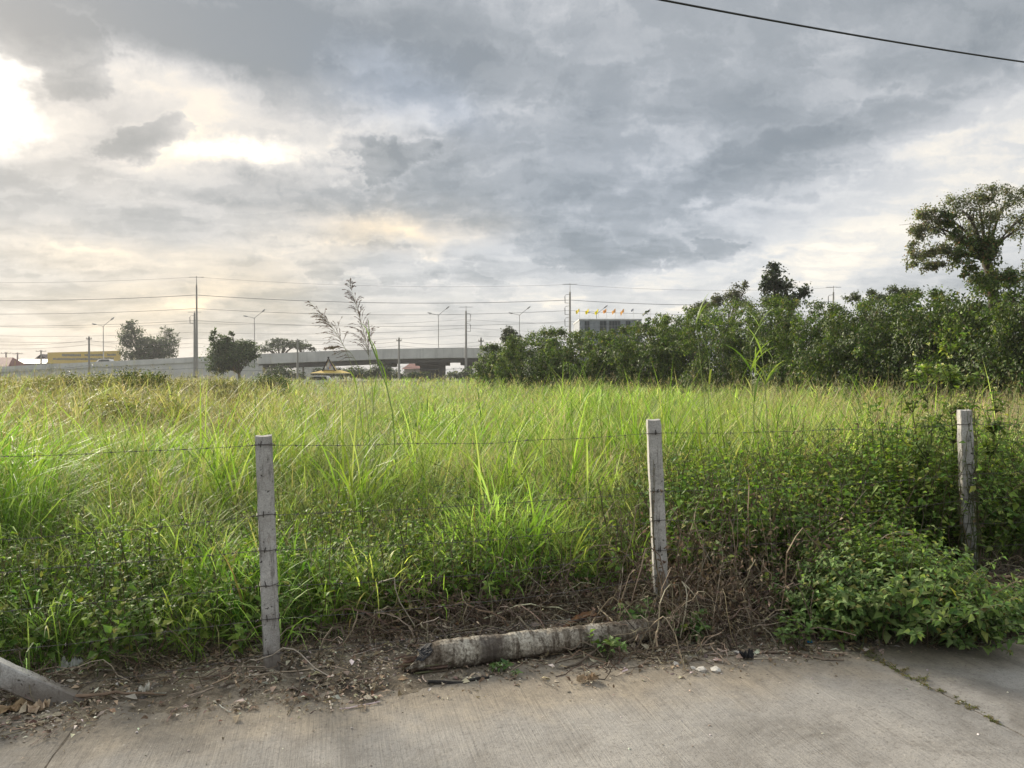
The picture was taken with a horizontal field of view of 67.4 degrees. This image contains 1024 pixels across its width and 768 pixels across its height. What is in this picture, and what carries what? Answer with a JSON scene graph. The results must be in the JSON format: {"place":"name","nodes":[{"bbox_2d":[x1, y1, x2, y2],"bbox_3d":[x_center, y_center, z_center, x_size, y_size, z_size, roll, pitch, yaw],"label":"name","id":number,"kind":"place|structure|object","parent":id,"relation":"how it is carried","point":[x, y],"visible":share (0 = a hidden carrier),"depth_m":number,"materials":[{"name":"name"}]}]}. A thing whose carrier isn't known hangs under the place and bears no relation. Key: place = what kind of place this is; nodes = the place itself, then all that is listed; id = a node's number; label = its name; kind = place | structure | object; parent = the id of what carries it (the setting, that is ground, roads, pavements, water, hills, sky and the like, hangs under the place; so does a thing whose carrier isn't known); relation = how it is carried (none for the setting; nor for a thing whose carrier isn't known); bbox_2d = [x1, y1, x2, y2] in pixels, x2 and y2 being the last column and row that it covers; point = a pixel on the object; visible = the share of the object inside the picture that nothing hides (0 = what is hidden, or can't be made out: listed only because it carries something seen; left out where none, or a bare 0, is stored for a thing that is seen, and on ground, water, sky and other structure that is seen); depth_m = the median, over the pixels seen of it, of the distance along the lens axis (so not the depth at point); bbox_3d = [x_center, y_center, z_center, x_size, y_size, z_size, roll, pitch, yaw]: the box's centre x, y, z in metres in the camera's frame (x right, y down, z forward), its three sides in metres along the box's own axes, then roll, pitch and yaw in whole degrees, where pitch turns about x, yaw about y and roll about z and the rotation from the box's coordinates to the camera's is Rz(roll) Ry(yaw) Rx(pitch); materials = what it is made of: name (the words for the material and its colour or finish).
{"place":"outdoors","nodes":[
{"label":"outdoors","id":0,"kind":"place"},
{"bbox_2d":[0,357,25,366],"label":"house","id":1,"kind":"structure","parent":0,"point":[10,361],"depth_m":229.19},
{"bbox_2d":[18,359,47,364],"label":"house","id":2,"kind":"structure","parent":0,"point":[32,361],"depth_m":241.57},
{"bbox_2d":[299,350,324,377],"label":"house","id":3,"kind":"structure","parent":0,"point":[307,370],"depth_m":261.97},
{"bbox_2d":[402,364,419,378],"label":"house","id":4,"kind":"structure","parent":0,"point":[412,367],"depth_m":261.97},
{"bbox_2d":[0,630,1023,767],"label":"road","id":5,"kind":"structure","parent":0,"point":[792,715],"depth_m":3.73,"materials":[{"name":"concrete"}]},
{"bbox_2d":[0,698,32,713],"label":"dry leaf","id":6,"kind":"object","parent":5,"relation":"on","point":[19,703],"visible":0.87,"depth_m":3.86,"materials":[{"name":"brown plant"}]},
{"bbox_2d":[24,699,49,712],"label":"dry leaf","id":7,"kind":"object","parent":5,"relation":"on","point":[37,705],"visible":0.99,"depth_m":3.85,"materials":[{"name":"brown plant"}]},
{"bbox_2d":[428,676,488,683],"bbox_3d":[-0.292,1.639,4.236,0.344,0.039,0.038,0,1,-13],"label":"charred stick","id":8,"kind":"object","parent":5,"relation":"on","point":[450,682],"visible":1,"depth_m":4.21,"materials":[{"name":"black wood"}]},
{"bbox_2d":[113,660,1008,765],"bbox_3d":[0.702,1.654,3.490,7.452,0.014,1.496,0,1,-13],"label":"grit","id":9,"kind":"object","parent":5,"relation":"on","point":[662,744],"visible":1,"depth_m":3.72,"materials":[{"name":"gravel"}]},
{"bbox_2d":[576,672,598,681],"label":"dry leaf","id":10,"kind":"object","parent":5,"relation":"on","point":[592,676],"visible":1,"depth_m":4.23,"materials":[{"name":"brown plant"}]},
{"bbox_2d":[564,640,630,668],"bbox_3d":[0.505,1.597,4.569,0.492,0.091,0.043,0,1,-33],"label":"cane","id":11,"kind":"object","parent":5,"relation":"on","point":[582,660],"visible":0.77,"depth_m":4.52,"materials":[{"name":"brown plant"}]},
{"bbox_2d":[739,648,753,658],"bbox_3d":[1.396,1.605,4.579,0.098,0.062,0.057,0,1,0],"label":"black scrap","id":12,"kind":"object","parent":5,"relation":"on","point":[748,654],"visible":0.99,"depth_m":4.58,"materials":[{"name":"black plastic"}]},
{"bbox_2d":[858,644,1001,724],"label":"joint weed","id":13,"kind":"object","parent":5,"relation":"on","point":[893,667],"visible":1,"depth_m":4.30,"materials":[{"name":"green plant"}]},
{"bbox_2d":[0,533,1023,729],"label":"dirt verge","id":14,"kind":"structure","parent":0,"point":[216,693],"depth_m":4.30,"materials":[{"name":"brown soil"}]},
{"bbox_2d":[0,657,84,705],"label":"brace post","id":15,"kind":"object","parent":14,"relation":"on","point":[16,680],"visible":0.62,"depth_m":3.92,"materials":[{"name":"concrete"}]},
{"bbox_2d":[58,656,82,667],"bbox_3d":[-2.509,1.582,4.381,0.132,0.078,0.089,0,1,0],"label":"plastic bag","id":16,"kind":"object","parent":14,"relation":"on","point":[75,661],"visible":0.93,"depth_m":4.36,"materials":[{"name":"plastic"}]},
{"bbox_2d":[75,690,165,697],"bbox_3d":[-2.125,1.621,4.009,0.613,0.034,0.042,0,1,-9],"label":"wooden stick","id":17,"kind":"object","parent":14,"relation":"on","point":[103,694],"visible":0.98,"depth_m":4.01,"materials":[{"name":"brown wood"}]},
{"bbox_2d":[348,425,526,524],"bbox_3d":[-0.669,1.026,8.097,1.881,1.238,1.480,0,1,15],"label":"grass clump","id":18,"kind":"object","parent":14,"relation":"on","point":[474,481],"visible":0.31,"depth_m":7.97,"materials":[{"name":"green plant"}]},
{"bbox_2d":[487,658,522,674],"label":"seedling","id":19,"kind":"object","parent":14,"relation":"on","point":[494,665],"visible":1,"depth_m":4.37,"materials":[{"name":"green plant"}]},
{"bbox_2d":[1,573,1015,724],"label":"pebbles","id":20,"kind":"object","parent":14,"relation":"on","point":[385,658],"visible":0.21,"depth_m":4.54,"materials":[{"name":"stone"}]},
{"bbox_2d":[0,368,1023,676],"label":"weed","id":21,"kind":"object","parent":14,"relation":"on","point":[682,487],"depth_m":5.94,"materials":[{"name":"green plant"}]},
{"bbox_2d":[315,423,913,653],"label":"withered leaves","id":22,"kind":"object","parent":21,"relation":"attached to","point":[705,588],"visible":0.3,"depth_m":5.26,"materials":[{"name":"brown plant"}]},
{"bbox_2d":[0,438,1023,711],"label":"dead vines","id":23,"kind":"object","parent":14,"relation":"on","point":[668,632],"visible":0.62,"depth_m":5.07,"materials":[{"name":"brown plant"}]},
{"bbox_2d":[0,572,1023,758],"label":"leaf litter","id":24,"kind":"object","parent":14,"relation":"on","point":[24,710],"visible":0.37,"depth_m":4.37,"materials":[{"name":"brown plant"}]},
{"bbox_2d":[0,409,1023,695],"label":"barbed wire fence","id":25,"kind":"object","parent":14,"relation":"in","point":[264,445],"visible":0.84,"depth_m":4.54,"materials":[{"name":"concrete"}]},
{"bbox_2d":[650,460,659,608],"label":"dry vine","id":26,"kind":"object","parent":25,"relation":"attached to","point":[653,512],"visible":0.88,"depth_m":5.20,"materials":[{"name":"brown plant"}]},
{"bbox_2d":[952,404,987,584],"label":"climbing vine","id":27,"kind":"object","parent":25,"relation":"attached to","point":[980,541],"visible":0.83,"depth_m":6.11,"materials":[{"name":"green plant"}]},
{"bbox_2d":[395,617,661,673],"bbox_3d":[0.128,1.572,4.625,1.678,0.193,0.175,0,1,-19],"label":"palm log","id":28,"kind":"object","parent":14,"relation":"on","point":[442,655],"visible":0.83,"depth_m":4.51,"materials":[{"name":"grey wood"}]},
{"bbox_2d":[563,610,611,626],"bbox_3d":[0.513,1.568,5.110,0.351,0.102,0.090,0,1,-10],"label":"palm sheath","id":29,"kind":"object","parent":14,"relation":"on","point":[576,617],"visible":0.45,"depth_m":5.11,"materials":[{"name":"brown plant"}]},
{"bbox_2d":[587,629,628,661],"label":"seedling","id":30,"kind":"object","parent":14,"relation":"on","point":[611,641],"visible":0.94,"depth_m":4.58,"materials":[{"name":"green plant"}]},
{"bbox_2d":[535,398,692,520],"bbox_3d":[1.069,0.884,8.970,1.997,1.499,2.013,0,1,-28],"label":"grass clump","id":31,"kind":"object","parent":14,"relation":"on","point":[608,442],"visible":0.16,"depth_m":8.81,"materials":[{"name":"green plant"}]},
{"bbox_2d":[611,597,661,620],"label":"seedling","id":32,"kind":"object","parent":14,"relation":"on","point":[634,614],"visible":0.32,"depth_m":4.95,"materials":[{"name":"green plant"}]},
{"bbox_2d":[589,294,767,479],"bbox_3d":[1.946,0.302,8.386,2.200,2.679,2.435,0,1,0],"label":"grass clump","id":33,"kind":"object","parent":14,"relation":"on","point":[704,429],"visible":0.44,"depth_m":8.49,"materials":[{"name":"green plant"}]},
{"bbox_2d":[675,609,713,643],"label":"seedling","id":34,"kind":"object","parent":14,"relation":"on","point":[698,628],"visible":0.75,"depth_m":4.82,"materials":[{"name":"green plant"}]},
{"bbox_2d":[676,308,833,476],"bbox_3d":[2.777,0.395,8.454,2.248,2.491,2.186,0,1,0],"label":"grass clump","id":35,"kind":"object","parent":14,"relation":"on","point":[754,364],"visible":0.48,"depth_m":8.58,"materials":[{"name":"green plant"}]},
{"bbox_2d":[771,611,836,650],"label":"seedling","id":36,"kind":"object","parent":14,"relation":"on","point":[807,631],"visible":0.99,"depth_m":4.71,"materials":[{"name":"green plant"}]},
{"bbox_2d":[749,514,1023,655],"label":"spreading bush","id":37,"kind":"object","parent":14,"relation":"on","point":[947,602],"visible":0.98,"depth_m":4.78,"materials":[{"name":"green plant"}]},
{"bbox_2d":[893,351,944,542],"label":"flowering weed","id":38,"kind":"object","parent":14,"relation":"on","point":[909,383],"visible":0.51,"depth_m":6.64,"materials":[{"name":"green plant"}]},
{"bbox_2d":[896,342,950,542],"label":"flowering weed","id":39,"kind":"object","parent":14,"relation":"on","point":[927,432],"visible":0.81,"depth_m":6.43,"materials":[{"name":"green plant"}]},
{"bbox_2d":[934,323,981,556],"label":"flowering weed","id":40,"kind":"object","parent":14,"relation":"on","point":[950,376],"visible":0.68,"depth_m":6.47,"materials":[{"name":"green plant"}]},
{"bbox_2d":[941,361,986,485],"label":"flowering weed","id":41,"kind":"object","parent":14,"relation":"on","point":[967,381],"visible":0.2,"depth_m":6.51,"materials":[{"name":"green plant"}]},
{"bbox_2d":[974,387,1009,554],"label":"flowering weed","id":42,"kind":"object","parent":14,"relation":"on","point":[997,429],"visible":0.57,"depth_m":6.74,"materials":[{"name":"green plant"}]},
{"bbox_2d":[0,357,1023,603],"bbox_3d":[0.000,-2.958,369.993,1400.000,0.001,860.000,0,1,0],"label":"ground","id":43,"kind":"structure","parent":0,"point":[358,380],"depth_m":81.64,"materials":[{"name":"green plant"}]},
{"bbox_2d":[6,374,76,400],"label":"weedy bush","id":44,"kind":"object","parent":43,"relation":"on","point":[37,383],"visible":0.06,"depth_m":33.62,"materials":[{"name":"green plant"}]},
{"bbox_2d":[0,365,139,401],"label":"weedy bush","id":45,"kind":"object","parent":43,"relation":"on","point":[84,384],"visible":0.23,"depth_m":29.93,"materials":[{"name":"green plant"}]},
{"bbox_2d":[48,351,120,363],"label":"billboard","id":46,"kind":"object","parent":43,"relation":"on","point":[68,357],"visible":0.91,"depth_m":231.90,"materials":[{"name":"metal"}]},
{"bbox_2d":[53,364,175,398],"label":"weedy bush","id":47,"kind":"object","parent":43,"relation":"on","point":[159,378],"visible":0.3,"depth_m":30.82,"materials":[{"name":"green plant"}]},
{"bbox_2d":[69,389,197,440],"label":"weedy bush","id":48,"kind":"object","parent":43,"relation":"on","point":[105,410],"visible":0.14,"depth_m":16.41,"materials":[{"name":"green plant"}]},
{"bbox_2d":[115,319,177,360],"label":"broad tree","id":49,"kind":"object","parent":43,"relation":"on","point":[151,350],"visible":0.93,"depth_m":220.75,"materials":[{"name":"green plant"}]},
{"bbox_2d":[159,325,180,357],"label":"feathery tree","id":50,"kind":"object","parent":43,"relation":"on","point":[170,335],"visible":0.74,"depth_m":225.77,"materials":[{"name":"green plant"}]},
{"bbox_2d":[134,372,211,406],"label":"weedy bush","id":51,"kind":"object","parent":43,"relation":"on","point":[180,383],"visible":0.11,"depth_m":32.86,"materials":[{"name":"green plant"}]},
{"bbox_2d":[189,311,195,381],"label":"utility pole","id":52,"kind":"object","parent":43,"relation":"on","point":[194,357],"visible":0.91,"depth_m":180.71,"materials":[{"name":"concrete"}]},
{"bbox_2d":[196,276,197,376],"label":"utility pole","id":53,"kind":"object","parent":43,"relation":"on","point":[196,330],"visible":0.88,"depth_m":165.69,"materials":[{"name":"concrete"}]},
{"bbox_2d":[58,320,650,325],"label":"power line","id":54,"kind":"object","parent":53,"relation":"attached to","point":[286,324],"visible":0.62,"depth_m":165.83,"materials":[{"name":"metal"}]},
{"bbox_2d":[0,295,832,304],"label":"power line","id":55,"kind":"object","parent":53,"relation":"attached to","point":[331,301],"visible":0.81,"depth_m":165.74,"materials":[{"name":"metal"}]},
{"bbox_2d":[0,277,832,289],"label":"power line","id":56,"kind":"object","parent":53,"relation":"attached to","point":[304,283],"visible":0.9,"depth_m":165.72,"materials":[{"name":"metal"}]},
{"bbox_2d":[58,308,810,314],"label":"power line","id":57,"kind":"object","parent":53,"relation":"attached to","point":[363,314],"visible":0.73,"depth_m":165.79,"materials":[{"name":"metal"}]},
{"bbox_2d":[183,374,258,406],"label":"weedy bush","id":58,"kind":"object","parent":43,"relation":"on","point":[215,383],"visible":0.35,"depth_m":39.77,"materials":[{"name":"green plant"}]},
{"bbox_2d":[198,327,261,380],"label":"leafy tree","id":59,"kind":"object","parent":43,"relation":"on","point":[238,353],"visible":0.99,"depth_m":139.16,"materials":[{"name":"green plant"}]},
{"bbox_2d":[237,372,299,403],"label":"weedy bush","id":60,"kind":"object","parent":43,"relation":"on","point":[278,381],"visible":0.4,"depth_m":43.76,"materials":[{"name":"green plant"}]},
{"bbox_2d":[255,337,307,368],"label":"rain tree","id":61,"kind":"object","parent":43,"relation":"on","point":[273,345],"visible":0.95,"depth_m":244.99,"materials":[{"name":"green plant"}]},
{"bbox_2d":[257,363,306,381],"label":"shrub","id":62,"kind":"object","parent":43,"relation":"on","point":[288,372],"visible":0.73,"depth_m":174.31,"materials":[{"name":"green plant"}]},
{"bbox_2d":[0,348,564,381],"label":"overpass","id":63,"kind":"object","parent":43,"relation":"on","point":[430,359],"visible":0.52,"depth_m":190.20,"materials":[{"name":"concrete"}]},
{"bbox_2d":[302,376,333,385],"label":"car","id":64,"kind":"object","parent":43,"relation":"on","point":[320,378],"visible":0.41,"depth_m":112.00,"materials":[{"name":"silver metal"}]},
{"bbox_2d":[274,419,384,517],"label":"grass clump","id":65,"kind":"object","parent":43,"relation":"on","point":[324,463],"visible":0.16,"depth_m":9.38,"materials":[{"name":"green plant"}]},
{"bbox_2d":[310,357,350,384],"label":"pavilion","id":66,"kind":"structure","parent":43,"relation":"on","point":[328,369],"depth_m":118.72,"materials":[{"name":"stone"}]},
{"bbox_2d":[305,301,364,466],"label":"reed","id":67,"kind":"object","parent":43,"relation":"on","point":[325,318],"visible":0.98,"depth_m":8.79,"materials":[{"name":"green plant"}]},
{"bbox_2d":[323,345,376,479],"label":"reed","id":68,"kind":"object","parent":43,"relation":"on","point":[332,347],"visible":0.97,"depth_m":8.40,"materials":[{"name":"green plant"}]},
{"bbox_2d":[335,366,372,380],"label":"shrub","id":69,"kind":"object","parent":43,"relation":"on","point":[358,373],"visible":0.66,"depth_m":177.60,"materials":[{"name":"green plant"}]},
{"bbox_2d":[341,277,378,500],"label":"reed","id":70,"kind":"object","parent":43,"relation":"on","point":[358,336],"visible":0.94,"depth_m":8.60,"materials":[{"name":"green plant"}]},
{"bbox_2d":[361,320,398,507],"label":"green stalk","id":71,"kind":"object","parent":43,"relation":"on","point":[376,355],"visible":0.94,"depth_m":8.00,"materials":[{"name":"green plant"}]},
{"bbox_2d":[363,360,397,379],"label":"shrub","id":72,"kind":"object","parent":43,"relation":"on","point":[374,370],"visible":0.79,"depth_m":175.61,"materials":[{"name":"green plant"}]},
{"bbox_2d":[396,337,401,378],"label":"utility pole","id":73,"kind":"object","parent":43,"relation":"on","point":[398,340],"visible":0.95,"depth_m":149.79,"materials":[{"name":"concrete"}]},
{"bbox_2d":[36,366,463,370],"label":"power line","id":74,"kind":"object","parent":73,"relation":"attached to","point":[230,370],"visible":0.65,"depth_m":151.49,"materials":[{"name":"metal"}]},
{"bbox_2d":[390,370,429,379],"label":"shrub","id":75,"kind":"object","parent":43,"relation":"on","point":[415,374],"visible":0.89,"depth_m":173.46,"materials":[{"name":"green plant"}]},
{"bbox_2d":[445,367,475,381],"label":"shrub","id":76,"kind":"object","parent":43,"relation":"on","point":[464,373],"visible":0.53,"depth_m":170.76,"materials":[{"name":"green plant"}]},
{"bbox_2d":[465,311,470,370],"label":"utility pole","id":77,"kind":"object","parent":43,"relation":"on","point":[466,313],"visible":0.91,"depth_m":184.68,"materials":[{"name":"concrete"}]},
{"bbox_2d":[465,337,530,394],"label":"vine bush","id":78,"kind":"object","parent":43,"relation":"on","point":[484,368],"visible":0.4,"depth_m":65.26,"materials":[{"name":"green plant"}]},
{"bbox_2d":[499,325,522,343],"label":"tree","id":79,"kind":"object","parent":43,"relation":"on","point":[507,331],"visible":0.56,"depth_m":99.71,"materials":[{"name":"green plant"}]},
{"bbox_2d":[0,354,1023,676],"bbox_3d":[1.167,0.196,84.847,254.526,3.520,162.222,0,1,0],"label":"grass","id":80,"kind":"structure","parent":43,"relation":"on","point":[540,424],"depth_m":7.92,"materials":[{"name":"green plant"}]},
{"bbox_2d":[488,325,575,395],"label":"vine bush","id":81,"kind":"object","parent":43,"relation":"on","point":[509,353],"visible":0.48,"depth_m":61.77,"materials":[{"name":"green plant"}]},
{"bbox_2d":[519,326,602,396],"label":"vine bush","id":82,"kind":"object","parent":43,"relation":"on","point":[544,355],"visible":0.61,"depth_m":59.66,"materials":[{"name":"green plant"}]},
{"bbox_2d":[565,292,570,340],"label":"utility pole","id":83,"kind":"object","parent":43,"relation":"on","point":[569,314],"visible":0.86,"depth_m":165.64,"materials":[{"name":"concrete"}]},
{"bbox_2d":[555,322,645,393],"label":"vine bush","id":84,"kind":"object","parent":43,"relation":"on","point":[596,363],"visible":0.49,"depth_m":55.90,"materials":[{"name":"green plant"}]},
{"bbox_2d":[573,319,641,381],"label":"office building","id":85,"kind":"structure","parent":43,"relation":"on","point":[596,325],"depth_m":149.85,"materials":[{"name":"grey concrete"}]},
{"bbox_2d":[609,321,620,347],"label":"window","id":86,"kind":"structure","parent":85,"relation":"in","point":[612,324],"depth_m":149.75,"materials":[{"name":"grey glass"}]},
{"bbox_2d":[595,310,689,398],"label":"vine bush","id":87,"kind":"object","parent":43,"relation":"on","point":[622,358],"visible":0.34,"depth_m":53.22,"materials":[{"name":"green plant"}]},
{"bbox_2d":[629,302,726,401],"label":"vine bush","id":88,"kind":"object","parent":43,"relation":"on","point":[660,353],"visible":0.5,"depth_m":50.07,"materials":[{"name":"green plant"}]},
{"bbox_2d":[656,296,767,398],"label":"vine bush","id":89,"kind":"object","parent":43,"relation":"on","point":[687,322],"visible":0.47,"depth_m":46.79,"materials":[{"name":"green plant"}]},
{"bbox_2d":[689,280,749,397],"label":"sparse tree","id":90,"kind":"object","parent":43,"relation":"on","point":[736,293],"visible":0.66,"depth_m":59.78,"materials":[{"name":"green plant"}]},
{"bbox_2d":[698,296,816,402],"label":"vine bush","id":91,"kind":"object","parent":43,"relation":"on","point":[747,348],"visible":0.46,"depth_m":44.63,"materials":[{"name":"green plant"}]},
{"bbox_2d":[758,260,812,396],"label":"leaved tree","id":92,"kind":"object","parent":43,"relation":"on","point":[772,281],"visible":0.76,"depth_m":55.72,"materials":[{"name":"green plant"}]},
{"bbox_2d":[738,292,848,401],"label":"vine bush","id":93,"kind":"object","parent":43,"relation":"on","point":[781,334],"visible":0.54,"depth_m":41.48,"materials":[{"name":"green plant"}]},
{"bbox_2d":[784,293,910,406],"bbox_3d":[17.176,-1.583,39.641,6.838,6.405,5.924,0,1,0],"label":"vine bush","id":94,"kind":"object","parent":43,"relation":"on","point":[819,354],"visible":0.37,"depth_m":38.42,"materials":[{"name":"green plant"}]},
{"bbox_2d":[809,285,948,413],"bbox_3d":[18.308,-1.343,37.509,6.672,6.929,5.804,0,1,0],"label":"vine bush","id":95,"kind":"object","parent":43,"relation":"on","point":[866,328],"visible":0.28,"depth_m":36.58,"materials":[{"name":"green plant"}]},
{"bbox_2d":[840,284,922,381],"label":"scrubby tree","id":96,"kind":"object","parent":43,"relation":"on","point":[855,297],"visible":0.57,"depth_m":49.85,"materials":[{"name":"green plant"}]},
{"bbox_2d":[855,284,987,410],"bbox_3d":[19.252,-1.295,35.721,6.170,6.647,5.189,0,1,0],"label":"vine bush","id":97,"kind":"object","parent":43,"relation":"on","point":[887,340],"visible":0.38,"depth_m":35.16,"materials":[{"name":"green plant"}]},
{"bbox_2d":[879,273,1021,413],"bbox_3d":[20.013,-1.654,33.495,6.730,6.634,5.637,0,1,0],"label":"vine bush","id":98,"kind":"object","parent":43,"relation":"on","point":[928,319],"visible":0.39,"depth_m":32.99,"materials":[{"name":"green plant"}]},
{"bbox_2d":[902,182,1023,411],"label":"tall tree","id":99,"kind":"object","parent":43,"relation":"on","point":[983,248],"visible":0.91,"depth_m":32.67,"materials":[{"name":"green plant"}]},
{"bbox_2d":[930,266,1023,413],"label":"vine bush","id":100,"kind":"object","parent":43,"relation":"on","point":[997,315],"visible":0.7,"depth_m":30.63,"materials":[{"name":"green plant"}]},
{"bbox_2d":[980,282,1023,399],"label":"vine bush","id":101,"kind":"object","parent":43,"relation":"on","point":[1014,363],"visible":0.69,"depth_m":29.50,"materials":[{"name":"green plant"}]},
{"bbox_2d":[0,0,1023,375],"label":"sky","id":102,"kind":"structure","parent":0,"point":[447,149],"materials":[{"name":"grey"}]},
{"bbox_2d":[658,0,1023,62],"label":"overhead cable","id":103,"kind":"object","parent":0,"point":[749,16],"visible":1,"depth_m":9.06,"materials":[{"name":"metal"}]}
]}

